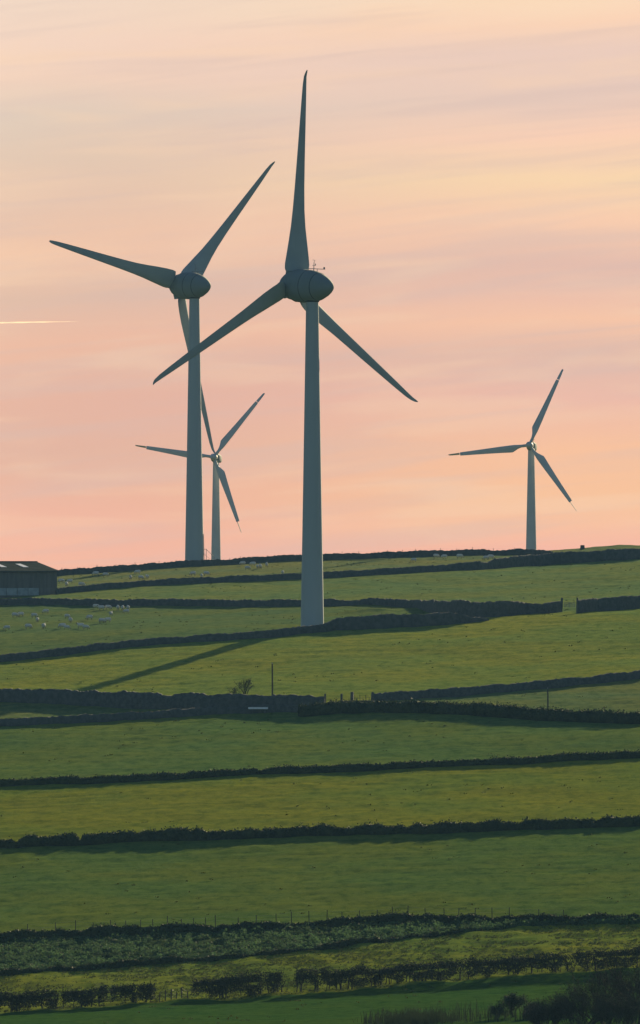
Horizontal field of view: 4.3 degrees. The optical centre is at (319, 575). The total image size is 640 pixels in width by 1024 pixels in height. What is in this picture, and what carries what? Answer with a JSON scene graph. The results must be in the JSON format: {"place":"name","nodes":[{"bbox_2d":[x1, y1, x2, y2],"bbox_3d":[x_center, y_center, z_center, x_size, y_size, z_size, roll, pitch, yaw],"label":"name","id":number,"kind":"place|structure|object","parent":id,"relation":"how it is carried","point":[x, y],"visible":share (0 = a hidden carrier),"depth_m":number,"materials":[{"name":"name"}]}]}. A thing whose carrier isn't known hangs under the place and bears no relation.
{"place":"outdoors","nodes":[
{"label":"outdoors","id":0,"kind":"place"},
{"bbox_2d":[0,561,58,597],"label":"barn","id":1,"kind":"structure","parent":0,"point":[23,578],"depth_m":1573.23,"materials":[{"name":"metal"}]},
{"bbox_2d":[0,545,639,1023],"bbox_3d":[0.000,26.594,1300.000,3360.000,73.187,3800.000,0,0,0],"label":"ground","id":2,"kind":"structure","parent":0,"point":[368,875],"depth_m":1156.44,"materials":[{"name":"green plant"}]},
{"bbox_2d":[0,985,60,1011],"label":"hawthorn hedge","id":3,"kind":"object","parent":2,"relation":"on","point":[31,998],"visible":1,"depth_m":944.42,"materials":[{"name":"green plant"}]},
{"bbox_2d":[60,980,108,1008],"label":"hawthorn hedge","id":4,"kind":"object","parent":2,"relation":"on","point":[68,996],"visible":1,"depth_m":947.18,"materials":[{"name":"green plant"}]},
{"bbox_2d":[109,981,156,1002],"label":"hawthorn hedge","id":5,"kind":"object","parent":2,"relation":"on","point":[127,990],"visible":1,"depth_m":948.24,"materials":[{"name":"green plant"}]},
{"bbox_2d":[0,704,298,725],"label":"stone wall","id":6,"kind":"structure","parent":2,"relation":"on","point":[104,717],"depth_m":1255.97,"materials":[{"name":"grey stone"}]},
{"bbox_2d":[49,161,274,560],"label":"wind turbine","id":7,"kind":"object","parent":2,"relation":"on","point":[191,282],"visible":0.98,"depth_m":1720.92,"materials":[{"name":"paint"}]},
{"bbox_2d":[0,688,325,708],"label":"stone wall","id":8,"kind":"structure","parent":2,"relation":"on","point":[124,699],"depth_m":1273.86,"materials":[{"name":"grey stone"}]},
{"bbox_2d":[159,987,187,1000],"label":"post fence","id":9,"kind":"object","parent":2,"relation":"on","point":[171,994],"visible":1,"depth_m":950.43,"materials":[{"name":"brown wood"}]},
{"bbox_2d":[135,393,264,559],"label":"wind turbine","id":10,"kind":"object","parent":2,"relation":"on","point":[218,471],"visible":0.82,"depth_m":1777.12,"materials":[{"name":"paint"}]},
{"bbox_2d":[229,687,241,693],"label":"bare bush","id":11,"kind":"object","parent":2,"relation":"on","point":[233,691],"visible":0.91,"depth_m":1279.65,"materials":[{"name":"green plant"}]},
{"bbox_2d":[190,967,286,997],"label":"hawthorn hedge","id":12,"kind":"object","parent":2,"relation":"on","point":[235,984],"visible":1,"depth_m":954.52,"materials":[{"name":"green plant"}]},
{"bbox_2d":[0,926,481,975],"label":"bramble bank","id":13,"kind":"structure","parent":2,"relation":"on","point":[342,943],"depth_m":986.53,"materials":[{"name":"green plant"}]},
{"bbox_2d":[0,612,488,661],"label":"stone wall","id":14,"kind":"structure","parent":2,"relation":"on","point":[383,621],"depth_m":1385.69,"materials":[{"name":"grey stone"}]},
{"bbox_2d":[234,678,254,693],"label":"bare bush","id":15,"kind":"object","parent":2,"relation":"on","point":[246,686],"visible":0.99,"depth_m":1278.97,"materials":[{"name":"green plant"}]},
{"bbox_2d":[248,707,267,713],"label":"water trough","id":16,"kind":"object","parent":2,"relation":"on","point":[251,708],"visible":1,"depth_m":1258.69,"materials":[{"name":"metal"}]},
{"bbox_2d":[272,663,272,694],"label":"utility pole","id":17,"kind":"object","parent":2,"relation":"on","point":[272,678],"visible":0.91,"depth_m":1271.89,"materials":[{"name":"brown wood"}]},
{"bbox_2d":[0,597,561,617],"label":"stone wall","id":18,"kind":"structure","parent":2,"relation":"on","point":[489,609],"depth_m":1477.45,"materials":[{"name":"grey stone"}]},
{"bbox_2d":[153,70,417,625],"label":"wind turbine","id":19,"kind":"object","parent":2,"relation":"on","point":[304,286],"visible":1,"depth_m":1398.95,"materials":[{"name":"paint"}]},
{"bbox_2d":[27,907,563,929],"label":"post fence","id":20,"kind":"object","parent":2,"relation":"on","point":[458,912],"visible":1,"depth_m":1012.75,"materials":[{"name":"brown wood"}]},
{"bbox_2d":[57,548,552,575],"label":"stone wall","id":21,"kind":"structure","parent":2,"relation":"on","point":[293,557],"depth_m":1688.85,"materials":[{"name":"grey stone"}]},
{"bbox_2d":[0,916,639,972],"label":"scrub","id":22,"kind":"object","parent":2,"relation":"on","point":[313,939],"visible":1,"depth_m":1002.01,"materials":[{"name":"green plant"}]},
{"bbox_2d":[0,814,639,847],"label":"hedge","id":23,"kind":"object","parent":2,"relation":"on","point":[201,834],"visible":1,"depth_m":1100.58,"materials":[{"name":"green plant"}]},
{"bbox_2d":[0,558,639,1022],"bbox_3d":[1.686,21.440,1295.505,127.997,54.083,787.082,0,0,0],"label":"tussocks","id":24,"kind":"object","parent":2,"relation":"on","point":[280,960],"visible":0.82,"depth_m":981.34,"materials":[{"name":"green plant"}]},
{"bbox_2d":[0,749,639,786],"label":"hedge","id":25,"kind":"object","parent":2,"relation":"on","point":[308,769],"visible":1,"depth_m":1174.58,"materials":[{"name":"green plant"}]},
{"bbox_2d":[0,910,639,939],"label":"hedge","id":26,"kind":"object","parent":2,"relation":"on","point":[134,929],"visible":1,"depth_m":1011.09,"materials":[{"name":"green plant"}]},
{"bbox_2d":[55,548,639,593],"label":"stone wall","id":27,"kind":"structure","parent":2,"relation":"on","point":[568,557],"depth_m":1592.02,"materials":[{"name":"grey stone"}]},
{"bbox_2d":[293,945,639,992],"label":"hawthorn hedge","id":28,"kind":"object","parent":2,"relation":"on","point":[336,977],"visible":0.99,"depth_m":961.40,"materials":[{"name":"green plant"}]},
{"bbox_2d":[297,696,639,723],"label":"hedge","id":29,"kind":"object","parent":2,"relation":"on","point":[480,709],"visible":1,"depth_m":1240.89,"materials":[{"name":"green plant"}]},
{"bbox_2d":[351,1002,586,1023],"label":"tall grass","id":30,"kind":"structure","parent":2,"relation":"on","point":[428,1017],"depth_m":888.58,"materials":[{"name":"green plant"}]},
{"bbox_2d":[488,1003,508,1019],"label":"gorse bush","id":31,"kind":"object","parent":2,"relation":"on","point":[500,1009],"visible":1,"depth_m":888.66,"materials":[{"name":"green plant"}]},
{"bbox_2d":[374,670,639,701],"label":"stone wall","id":32,"kind":"structure","parent":2,"relation":"on","point":[512,687],"depth_m":1277.67,"materials":[{"name":"grey stone"}]},
{"bbox_2d":[495,988,528,1016],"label":"gorse bush","id":33,"kind":"object","parent":2,"relation":"on","point":[511,1000],"visible":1,"depth_m":891.98,"materials":[{"name":"green plant"}]},
{"bbox_2d":[448,369,576,548],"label":"wind turbine","id":34,"kind":"object","parent":2,"relation":"on","point":[531,445],"visible":0.89,"depth_m":1759.06,"materials":[{"name":"paint"}]},
{"bbox_2d":[547,688,548,708],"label":"utility pole","id":35,"kind":"object","parent":2,"relation":"on","point":[547,699],"visible":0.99,"depth_m":1242.42,"materials":[{"name":"brown wood"}]},
{"bbox_2d":[521,995,583,1023],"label":"thorn shrub","id":36,"kind":"object","parent":2,"relation":"on","point":[537,1010],"visible":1,"depth_m":847.43,"materials":[{"name":"green plant"}]},
{"bbox_2d":[543,985,617,1023],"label":"thorn shrub","id":37,"kind":"object","parent":2,"relation":"on","point":[582,1009],"visible":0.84,"depth_m":849.39,"materials":[{"name":"green plant"}]},
{"bbox_2d":[544,961,639,1023],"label":"thorn shrub","id":38,"kind":"object","parent":2,"relation":"on","point":[599,984],"visible":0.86,"depth_m":855.56,"materials":[{"name":"green plant"}]},
{"bbox_2d":[573,989,639,1023],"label":"thorn shrub","id":39,"kind":"object","parent":2,"relation":"on","point":[618,1012],"visible":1,"depth_m":841.02,"materials":[{"name":"green plant"}]},
{"bbox_2d":[576,595,639,612],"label":"stone wall","id":40,"kind":"structure","parent":2,"relation":"on","point":[610,603],"depth_m":1416.99,"materials":[{"name":"grey stone"}]},
{"bbox_2d":[596,960,639,1023],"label":"thorn shrub","id":41,"kind":"object","parent":2,"relation":"on","point":[620,984],"visible":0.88,"depth_m":851.88,"materials":[{"name":"green plant"}]},
{"bbox_2d":[0,0,639,569],"label":"sky","id":42,"kind":"structure","parent":0,"point":[472,180],"materials":[{"name":"pink"}]}
]}

